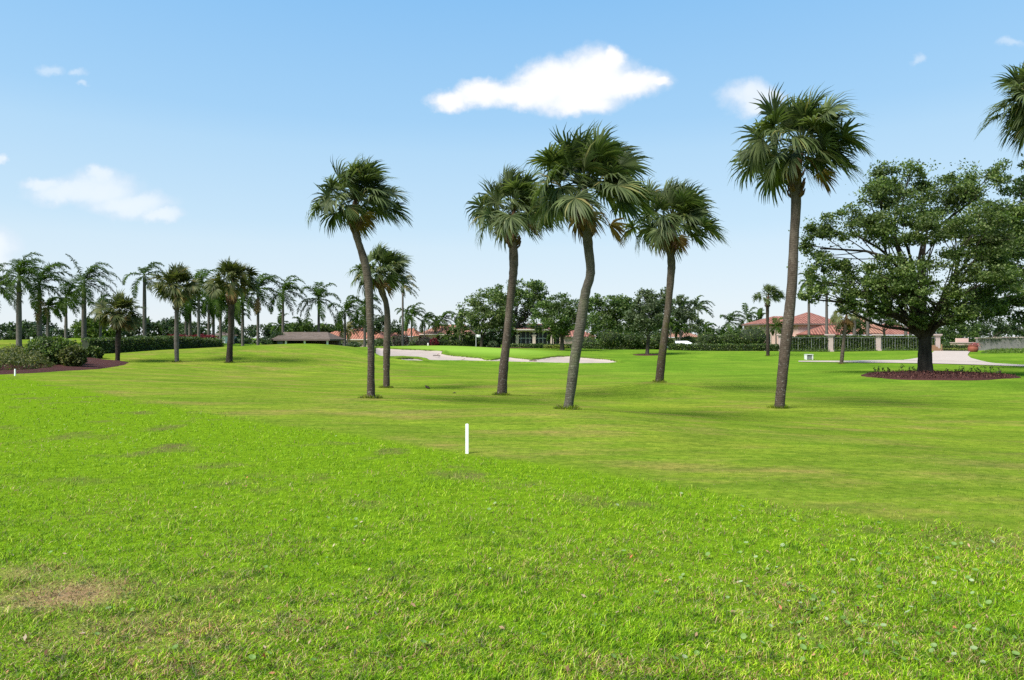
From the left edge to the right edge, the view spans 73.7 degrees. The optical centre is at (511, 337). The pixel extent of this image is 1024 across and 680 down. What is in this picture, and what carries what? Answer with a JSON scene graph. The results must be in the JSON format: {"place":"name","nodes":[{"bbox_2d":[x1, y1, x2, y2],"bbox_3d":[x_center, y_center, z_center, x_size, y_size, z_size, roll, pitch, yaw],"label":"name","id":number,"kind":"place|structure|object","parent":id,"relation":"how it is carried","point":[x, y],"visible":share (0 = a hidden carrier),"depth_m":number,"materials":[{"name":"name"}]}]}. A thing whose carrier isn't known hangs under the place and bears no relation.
{"place":"outdoors","nodes":[
{"label":"outdoors","id":0,"kind":"place"},
{"bbox_2d":[171,355,844,409],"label":"base grass","id":1,"kind":"structure","parent":0,"point":[575,407],"depth_m":22.00,"materials":[{"name":"green plant"}]},
{"bbox_2d":[0,338,1023,679],"bbox_3d":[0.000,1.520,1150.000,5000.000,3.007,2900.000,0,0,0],"label":"ground","id":2,"kind":"structure","parent":0,"point":[710,388],"depth_m":8.96,"materials":[{"name":"green plant"}]},
{"bbox_2d":[0,262,23,308],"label":"royal palm","id":3,"kind":"object","parent":2,"relation":"on","point":[3,277],"visible":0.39,"depth_m":84.04,"materials":[{"name":"green plant"}]},
{"bbox_2d":[0,252,56,347],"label":"royal palm","id":4,"kind":"object","parent":2,"relation":"on","point":[20,267],"visible":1,"depth_m":81.74,"materials":[{"name":"green plant"}]},
{"bbox_2d":[5,260,80,336],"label":"royal palm","id":5,"kind":"object","parent":2,"relation":"on","point":[37,307],"visible":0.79,"depth_m":85.78,"materials":[{"name":"green plant"}]},
{"bbox_2d":[31,296,62,336],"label":"royal palm","id":6,"kind":"object","parent":2,"relation":"on","point":[49,302],"visible":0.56,"depth_m":111.73,"materials":[{"name":"green plant"}]},
{"bbox_2d":[0,357,128,374],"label":"mulch bed","id":7,"kind":"object","parent":2,"relation":"on","point":[94,363],"visible":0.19,"depth_m":37.47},
{"bbox_2d":[0,343,55,369],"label":"groundcover","id":8,"kind":"object","parent":7,"relation":"on","point":[15,355],"visible":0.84,"depth_m":36.19,"materials":[{"name":"green plant"}]},
{"bbox_2d":[24,335,79,363],"bbox_3d":[-26.598,0.799,39.475,3.098,2.022,2.541,0,0,0],"label":"shrub","id":9,"kind":"object","parent":7,"relation":"on","point":[51,347],"visible":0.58,"depth_m":38.83,"materials":[{"name":"green plant"}]},
{"bbox_2d":[57,344,87,365],"bbox_3d":[-24.726,1.049,38.484,1.541,1.506,1.392,0,0,0],"label":"shrub","id":10,"kind":"object","parent":7,"relation":"on","point":[73,355],"visible":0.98,"depth_m":38.20,"materials":[{"name":"green plant"}]},
{"bbox_2d":[86,346,104,357],"bbox_3d":[-28.808,1.088,46.955,1.471,1.198,1.232,0,0,0],"label":"shrub","id":11,"kind":"object","parent":7,"relation":"on","point":[95,351],"visible":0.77,"depth_m":46.73,"materials":[{"name":"green plant"}]},
{"bbox_2d":[91,288,146,360],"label":"cabbage palm","id":12,"kind":"object","parent":7,"relation":"on","point":[120,319],"visible":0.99,"depth_m":45.22,"materials":[{"name":"green plant"}]},
{"bbox_2d":[43,281,90,337],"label":"royal palm","id":13,"kind":"object","parent":2,"relation":"on","point":[61,307],"visible":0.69,"depth_m":107.71,"materials":[{"name":"green plant"}]},
{"bbox_2d":[68,317,115,337],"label":"broadleaf tree","id":14,"kind":"object","parent":2,"relation":"on","point":[92,332],"visible":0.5,"depth_m":117.24,"materials":[{"name":"green plant"}]},
{"bbox_2d":[65,253,121,341],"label":"royal palm","id":15,"kind":"object","parent":2,"relation":"on","point":[86,278],"visible":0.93,"depth_m":91.89,"materials":[{"name":"green plant"}]},
{"bbox_2d":[0,315,187,339],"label":"wood","id":16,"kind":"object","parent":2,"relation":"on","point":[29,330],"visible":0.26,"depth_m":147.32,"materials":[{"name":"green plant"}]},
{"bbox_2d":[87,294,112,337],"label":"royal palm","id":17,"kind":"object","parent":2,"relation":"on","point":[94,322],"visible":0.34,"depth_m":111.84,"materials":[{"name":"green plant"}]},
{"bbox_2d":[122,261,166,335],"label":"royal palm","id":18,"kind":"object","parent":2,"relation":"on","point":[151,265],"visible":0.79,"depth_m":94.79,"materials":[{"name":"green plant"}]},
{"bbox_2d":[80,335,224,352],"bbox_3d":[-29.730,0.522,58.619,2.383,1.645,17.175,0,0,10],"label":"hedge","id":19,"kind":"object","parent":2,"relation":"on","point":[142,343],"visible":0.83,"depth_m":55.39,"materials":[{"name":"green plant"}]},
{"bbox_2d":[146,262,204,361],"bbox_3d":[-22.921,-1.752,46.786,3.914,7.095,3.665,0,0,0],"label":"cabbage palm","id":20,"kind":"object","parent":2,"relation":"on","point":[177,275],"visible":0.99,"depth_m":46.58,"materials":[{"name":"green plant"}]},
{"bbox_2d":[174,297,206,334],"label":"royal palm","id":21,"kind":"object","parent":2,"relation":"on","point":[183,313],"visible":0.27,"depth_m":99.81,"materials":[{"name":"green plant"}]},
{"bbox_2d":[187,292,207,335],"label":"royal palm","id":22,"kind":"object","parent":2,"relation":"on","point":[189,321],"visible":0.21,"depth_m":103.81,"materials":[{"name":"green plant"}]},
{"bbox_2d":[179,268,225,336],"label":"royal palm","id":23,"kind":"object","parent":2,"relation":"on","point":[201,274],"visible":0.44,"depth_m":81.84,"materials":[{"name":"green plant"}]},
{"bbox_2d":[200,286,225,335],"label":"royal palm","id":24,"kind":"object","parent":2,"relation":"on","point":[212,317],"visible":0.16,"depth_m":101.37,"materials":[{"name":"green plant"}]},
{"bbox_2d":[201,292,227,334],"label":"royal palm","id":25,"kind":"object","parent":2,"relation":"on","point":[206,305],"visible":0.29,"depth_m":97.84,"materials":[{"name":"green plant"}]},
{"bbox_2d":[200,290,240,338],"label":"royal palm","id":26,"kind":"object","parent":2,"relation":"on","point":[218,313],"visible":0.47,"depth_m":95.50,"materials":[{"name":"green plant"}]},
{"bbox_2d":[202,256,261,362],"bbox_3d":[-19.160,-1.887,46.855,3.639,7.462,3.679,0,0,19],"label":"cabbage palm","id":27,"kind":"object","parent":2,"relation":"on","point":[234,288],"visible":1,"depth_m":46.62,"materials":[{"name":"green plant"}]},
{"bbox_2d":[223,287,261,345],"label":"royal palm","id":28,"kind":"object","parent":2,"relation":"on","point":[239,310],"visible":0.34,"depth_m":94.69,"materials":[{"name":"green plant"}]},
{"bbox_2d":[239,273,285,344],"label":"royal palm","id":29,"kind":"object","parent":2,"relation":"on","point":[260,298],"visible":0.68,"depth_m":91.86,"materials":[{"name":"green plant"}]},
{"bbox_2d":[157,316,394,344],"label":"wood","id":30,"kind":"object","parent":2,"relation":"on","point":[251,329],"visible":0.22,"depth_m":147.46,"materials":[{"name":"green plant"}]},
{"bbox_2d":[266,313,292,333],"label":"royal palm","id":31,"kind":"object","parent":2,"relation":"on","point":[279,327],"visible":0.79,"depth_m":117.74,"materials":[{"name":"green plant"}]},
{"bbox_2d":[261,275,307,332],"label":"royal palm","id":32,"kind":"object","parent":2,"relation":"on","point":[281,295],"visible":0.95,"depth_m":91.85,"materials":[{"name":"green plant"}]},
{"bbox_2d":[284,319,329,332],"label":"broadleaf tree","id":33,"kind":"object","parent":2,"relation":"on","point":[297,328],"visible":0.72,"depth_m":124.54,"materials":[{"name":"green plant"}]},
{"bbox_2d":[272,332,345,345],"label":"pavilion","id":34,"kind":"structure","parent":2,"relation":"on","point":[328,338],"depth_m":87.45,"materials":[{"name":"brown"}]},
{"bbox_2d":[297,282,341,331],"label":"royal palm","id":35,"kind":"object","parent":2,"relation":"on","point":[318,292],"visible":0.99,"depth_m":93.52,"materials":[{"name":"green plant"}]},
{"bbox_2d":[328,297,362,345],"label":"royal palm","id":36,"kind":"object","parent":2,"relation":"on","point":[344,313],"visible":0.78,"depth_m":99.80,"materials":[{"name":"green plant"}]},
{"bbox_2d":[334,321,358,344],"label":"royal palm","id":37,"kind":"object","parent":2,"relation":"on","point":[348,328],"visible":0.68,"depth_m":117.56,"materials":[{"name":"green plant"}]},
{"bbox_2d":[305,154,412,397],"bbox_3d":[-4.453,-1.792,20.054,3.156,7.399,3.033,0,0,24],"label":"cabbage palm","id":38,"kind":"object","parent":2,"relation":"on","point":[356,179],"visible":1,"depth_m":19.91,"materials":[{"name":"green plant"}]},
{"bbox_2d":[331,327,391,346],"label":"house","id":39,"kind":"structure","parent":2,"relation":"on","point":[355,338],"depth_m":124.26,"materials":[{"name":"ceramic"}]},
{"bbox_2d":[346,293,382,346],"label":"royal palm","id":40,"kind":"object","parent":2,"relation":"on","point":[363,311],"visible":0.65,"depth_m":95.78,"materials":[{"name":"green plant"}]},
{"bbox_2d":[345,242,412,386],"bbox_3d":[-5.960,-0.993,30.664,2.986,6.799,3.160,0,0,43],"label":"cabbage palm","id":41,"kind":"object","parent":2,"relation":"on","point":[382,281],"visible":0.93,"depth_m":30.65,"materials":[{"name":"green plant"}]},
{"bbox_2d":[366,317,401,336],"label":"broadleaf tree","id":42,"kind":"object","parent":2,"relation":"on","point":[397,329],"visible":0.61,"depth_m":121.71,"materials":[{"name":"green plant"}]},
{"bbox_2d":[392,333,408,345],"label":"shrub","id":43,"kind":"object","parent":2,"relation":"on","point":[397,341],"visible":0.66,"depth_m":103.59,"materials":[{"name":"green plant"}]},
{"bbox_2d":[399,274,419,345],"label":"royal palm","id":44,"kind":"object","parent":2,"relation":"on","point":[407,287],"visible":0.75,"depth_m":99.87,"materials":[{"name":"green plant"}]},
{"bbox_2d":[396,302,428,340],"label":"royal palm","id":45,"kind":"object","parent":2,"relation":"on","point":[412,312],"visible":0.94,"depth_m":111.89,"materials":[{"name":"green plant"}]},
{"bbox_2d":[413,312,438,336],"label":"royal palm","id":46,"kind":"object","parent":2,"relation":"on","point":[431,317],"visible":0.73,"depth_m":124.90,"materials":[{"name":"green plant"}]},
{"bbox_2d":[390,325,474,345],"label":"house","id":47,"kind":"structure","parent":2,"relation":"on","point":[430,333],"depth_m":126.00,"materials":[{"name":"tile"}]},
{"bbox_2d":[428,310,454,332],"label":"royal palm","id":48,"kind":"object","parent":2,"relation":"on","point":[437,322],"visible":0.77,"depth_m":127.91,"materials":[{"name":"green plant"}]},
{"bbox_2d":[436,324,457,339],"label":"royal palm","id":49,"kind":"object","parent":2,"relation":"on","point":[447,334],"visible":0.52,"depth_m":117.90,"materials":[{"name":"green plant"}]},
{"bbox_2d":[465,424,468,453],"bbox_3d":[-0.662,1.582,10.048,0.045,0.634,0.045,0,0,0],"label":"boundary stake","id":50,"kind":"object","parent":2,"relation":"on","point":[466,438],"visible":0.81,"depth_m":10.03,"materials":[{"name":"paint"}]},
{"bbox_2d":[437,339,500,346],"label":"hedge","id":51,"kind":"object","parent":2,"relation":"on","point":[455,342],"visible":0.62,"depth_m":102.60,"materials":[{"name":"green plant"}]},
{"bbox_2d":[449,288,517,346],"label":"broadleaf tree","id":52,"kind":"object","parent":2,"relation":"on","point":[482,311],"visible":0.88,"depth_m":101.17,"materials":[{"name":"green plant"}]},
{"bbox_2d":[376,348,613,362],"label":"bunker sand","id":53,"kind":"structure","parent":2,"relation":"on","point":[417,353],"depth_m":69.08,"materials":[{"name":"beige sand"}]},
{"bbox_2d":[1,476,1014,674],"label":"fallen leaves","id":54,"kind":"object","parent":2,"relation":"on","point":[264,646],"visible":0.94,"depth_m":4.21,"materials":[{"name":"brown plant"}]},
{"bbox_2d":[464,162,564,394],"bbox_3d":[0.159,-2.217,25.907,3.868,9.044,3.999,0,0,0],"label":"cabbage palm","id":55,"kind":"object","parent":2,"relation":"on","point":[507,228],"visible":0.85,"depth_m":25.22,"materials":[{"name":"green plant"}]},
{"bbox_2d":[488,278,551,341],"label":"broadleaf tree","id":56,"kind":"object","parent":2,"relation":"on","point":[536,293],"visible":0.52,"depth_m":111.43,"materials":[{"name":"green plant"}]},
{"bbox_2d":[33,406,1021,665],"bbox_3d":[-4.390,1.663,9.141,17.939,0.050,5.755,0,0,41],"label":"pennywort","id":57,"kind":"object","parent":2,"relation":"on","point":[743,636],"visible":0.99,"depth_m":4.18,"materials":[{"name":"green plant"}]},
{"bbox_2d":[510,343,583,348],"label":"hedge","id":58,"kind":"object","parent":2,"relation":"on","point":[528,345],"visible":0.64,"depth_m":98.86,"materials":[{"name":"green plant"}]},
{"bbox_2d":[510,324,594,346],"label":"house","id":59,"kind":"structure","parent":2,"relation":"on","point":[526,335],"depth_m":112.70,"materials":[{"name":"beige paint"}]},
{"bbox_2d":[526,291,599,349],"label":"broadleaf tree","id":60,"kind":"object","parent":2,"relation":"on","point":[565,323],"visible":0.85,"depth_m":85.04,"materials":[{"name":"green plant"}]},
{"bbox_2d":[524,120,665,407],"bbox_3d":[1.898,-1.656,16.679,3.437,7.109,3.587,0,0,0],"label":"cabbage palm","id":61,"kind":"object","parent":2,"relation":"on","point":[586,161],"visible":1,"depth_m":16.12,"materials":[{"name":"green plant"}]},
{"bbox_2d":[597,328,622,349],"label":"clipped shrub","id":62,"kind":"object","parent":2,"relation":"on","point":[612,338],"visible":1,"depth_m":91.23,"materials":[{"name":"green plant"}]},
{"bbox_2d":[586,293,648,339],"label":"broadleaf tree","id":63,"kind":"object","parent":2,"relation":"on","point":[614,315],"visible":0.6,"depth_m":104.94,"materials":[{"name":"green plant"}]},
{"bbox_2d":[583,342,657,348],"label":"hedge","id":64,"kind":"object","parent":2,"relation":"on","point":[592,345],"visible":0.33,"depth_m":95.73,"materials":[{"name":"green plant"}]},
{"bbox_2d":[621,332,640,349],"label":"clipped shrub","id":65,"kind":"object","parent":2,"relation":"on","point":[630,339],"visible":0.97,"depth_m":91.40,"materials":[{"name":"green plant"}]},
{"bbox_2d":[633,354,657,355],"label":"mulch ring","id":66,"kind":"object","parent":2,"relation":"on","point":[645,354],"visible":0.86,"depth_m":77.20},
{"bbox_2d":[619,287,673,353],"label":"broadleaf tree","id":67,"kind":"object","parent":66,"relation":"on","point":[653,307],"visible":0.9,"depth_m":76.90,"materials":[{"name":"green plant"}]},
{"bbox_2d":[650,331,670,349],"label":"clipped shrub","id":68,"kind":"object","parent":2,"relation":"on","point":[655,341],"visible":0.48,"depth_m":91.51,"materials":[{"name":"green plant"}]},
{"bbox_2d":[619,175,728,381],"bbox_3d":[7.235,-2.636,30.943,5.302,9.595,4.552,0,0,0],"label":"cabbage palm","id":69,"kind":"object","parent":2,"relation":"on","point":[689,206],"visible":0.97,"depth_m":30.66,"materials":[{"name":"green plant"}]},
{"bbox_2d":[673,322,689,340],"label":"royal palm","id":70,"kind":"object","parent":2,"relation":"on","point":[679,330],"visible":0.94,"depth_m":95.96,"materials":[{"name":"green plant"}]},
{"bbox_2d":[668,294,704,337],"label":"broadleaf tree","id":71,"kind":"object","parent":2,"relation":"on","point":[684,315],"visible":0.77,"depth_m":103.63,"materials":[{"name":"green plant"}]},
{"bbox_2d":[693,295,713,343],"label":"royal palm","id":72,"kind":"object","parent":2,"relation":"on","point":[704,307],"visible":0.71,"depth_m":109.92,"materials":[{"name":"green plant"}]},
{"bbox_2d":[694,331,720,344],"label":"clipped shrub","id":73,"kind":"object","parent":2,"relation":"on","point":[708,337],"visible":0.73,"depth_m":91.21,"materials":[{"name":"green plant"}]},
{"bbox_2d":[394,322,1023,344],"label":"wood","id":74,"kind":"object","parent":2,"relation":"on","point":[946,341],"visible":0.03,"depth_m":162.13,"materials":[{"name":"green plant"}]},
{"bbox_2d":[667,342,779,350],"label":"hedge","id":75,"kind":"object","parent":2,"relation":"on","point":[720,347],"visible":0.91,"depth_m":87.27,"materials":[{"name":"green plant"}]},
{"bbox_2d":[720,331,740,343],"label":"clipped shrub","id":76,"kind":"object","parent":2,"relation":"on","point":[730,337],"visible":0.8,"depth_m":91.38,"materials":[{"name":"green plant"}]},
{"bbox_2d":[719,311,743,334],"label":"royal palm","id":77,"kind":"object","parent":2,"relation":"on","point":[729,318],"visible":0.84,"depth_m":117.82,"materials":[{"name":"green plant"}]},
{"bbox_2d":[732,303,759,330],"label":"royal palm","id":78,"kind":"object","parent":2,"relation":"on","point":[746,308],"visible":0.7,"depth_m":120.11,"materials":[{"name":"green plant"}]},
{"bbox_2d":[736,326,770,344],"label":"clipped shrub","id":79,"kind":"object","parent":2,"relation":"on","point":[753,335],"visible":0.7,"depth_m":90.86,"materials":[{"name":"green plant"}]},
{"bbox_2d":[752,283,785,355],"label":"cabbage palm","id":80,"kind":"object","parent":2,"relation":"on","point":[777,294],"visible":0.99,"depth_m":75.17,"materials":[{"name":"green plant"}]},
{"bbox_2d":[764,317,782,343],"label":"royal palm","id":81,"kind":"object","parent":2,"relation":"on","point":[778,329],"visible":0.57,"depth_m":105.97,"materials":[{"name":"green plant"}]},
{"bbox_2d":[728,81,873,407],"bbox_3d":[9.498,-2.849,22.319,4.665,10.595,4.374,0,0,0],"label":"cabbage palm","id":82,"kind":"object","parent":2,"relation":"on","point":[771,166],"visible":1,"depth_m":22.10,"materials":[{"name":"green plant"}]},
{"bbox_2d":[798,272,812,335],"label":"royal palm","id":83,"kind":"object","parent":2,"relation":"on","point":[802,287],"visible":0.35,"depth_m":95.85,"materials":[{"name":"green plant"}]},
{"bbox_2d":[790,334,829,351],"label":"fence panel","id":84,"kind":"object","parent":2,"relation":"on","point":[807,343],"visible":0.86,"depth_m":86.25,"materials":[{"name":"green plant"}]},
{"bbox_2d":[741,312,914,343],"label":"house","id":85,"kind":"structure","parent":2,"relation":"on","point":[817,325],"depth_m":108.00,"materials":[{"name":"pink tile"}]},
{"bbox_2d":[818,275,838,333],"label":"royal palm","id":86,"kind":"object","parent":2,"relation":"on","point":[826,316],"visible":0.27,"depth_m":93.84,"materials":[{"name":"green plant"}]},
{"bbox_2d":[830,305,861,362],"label":"cabbage palm","id":87,"kind":"object","parent":2,"relation":"on","point":[845,322],"visible":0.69,"depth_m":63.41,"materials":[{"name":"green plant"}]},
{"bbox_2d":[834,323,864,335],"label":"broadleaf tree","id":88,"kind":"object","parent":2,"relation":"on","point":[848,331],"visible":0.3,"depth_m":99.81,"materials":[{"name":"green plant"}]},
{"bbox_2d":[833,335,877,351],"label":"fence panel","id":89,"kind":"object","parent":2,"relation":"on","point":[859,343],"visible":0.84,"depth_m":86.26,"materials":[{"name":"green plant"}]},
{"bbox_2d":[852,309,909,334],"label":"broadleaf tree","id":90,"kind":"object","parent":2,"relation":"on","point":[889,321],"visible":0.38,"depth_m":97.86,"materials":[{"name":"green plant"}]},
{"bbox_2d":[881,335,935,350],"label":"fence panel","id":91,"kind":"object","parent":2,"relation":"on","point":[900,343],"visible":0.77,"depth_m":86.25,"materials":[{"name":"green plant"}]},
{"bbox_2d":[861,372,1020,380],"bbox_3d":[25.858,2.269,40.945,8.956,0.337,6.745,0,0,0],"label":"mulch ring","id":92,"kind":"object","parent":2,"relation":"on","point":[955,378],"visible":0.63,"depth_m":39.08,"materials":[{"name":"brown wood"}]},
{"bbox_2d":[786,156,1023,371],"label":"live oak","id":93,"kind":"object","parent":92,"relation":"on","point":[995,248],"visible":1,"depth_m":41.59,"materials":[{"name":"green plant"}]},
{"bbox_2d":[869,370,1015,378],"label":"mulch chips","id":94,"kind":"object","parent":92,"relation":"on","point":[954,373],"visible":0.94,"depth_m":40.16,"materials":[{"name":"brown wood"}]},
{"bbox_2d":[936,315,980,341],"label":"broadleaf tree","id":95,"kind":"object","parent":2,"relation":"on","point":[961,330],"visible":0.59,"depth_m":99.45,"materials":[{"name":"green plant"}]},
{"bbox_2d":[976,337,1002,349],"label":"garden wall","id":96,"kind":"structure","parent":2,"relation":"on","point":[987,343],"depth_m":90.00,"materials":[{"name":"grey stone"}]},
{"bbox_2d":[968,153,1023,326],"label":"broadleaf tree","id":97,"kind":"object","parent":2,"relation":"on","point":[1018,186],"visible":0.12,"depth_m":54.28,"materials":[{"name":"green plant"}]},
{"bbox_2d":[968,315,1023,337],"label":"broadleaf tree","id":98,"kind":"object","parent":2,"relation":"on","point":[1001,326],"visible":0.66,"depth_m":111.48,"materials":[{"name":"green plant"}]},
{"bbox_2d":[976,62,1023,159],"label":"cabbage palm","id":99,"kind":"object","parent":2,"relation":"on","point":[1014,121],"visible":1,"depth_m":27.75,"materials":[{"name":"green plant"}]},
{"bbox_2d":[980,348,1023,353],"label":"hedge","id":100,"kind":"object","parent":2,"relation":"on","point":[1006,350],"depth_m":82.43,"materials":[{"name":"green plant"}]},
{"bbox_2d":[992,336,1023,349],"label":"garden wall","id":101,"kind":"structure","parent":2,"relation":"on","point":[1012,342],"depth_m":91.20,"materials":[{"name":"grey stone"}]},
{"bbox_2d":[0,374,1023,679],"bbox_3d":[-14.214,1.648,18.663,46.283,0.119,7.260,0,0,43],"label":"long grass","id":102,"kind":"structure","parent":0,"point":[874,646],"depth_m":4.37,"materials":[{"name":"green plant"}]},
{"bbox_2d":[0,0,1023,337],"label":"sky","id":103,"kind":"structure","parent":0,"point":[198,134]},
{"bbox_2d":[799,360,1023,365],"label":"cart path","id":104,"kind":"structure","parent":0,"point":[938,362],"depth_m":64.67,"materials":[{"name":"concrete"}]},
{"bbox_2d":[905,351,985,361],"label":"driveway","id":105,"kind":"structure","parent":0,"point":[950,356],"depth_m":74.10,"materials":[{"name":"concrete"}]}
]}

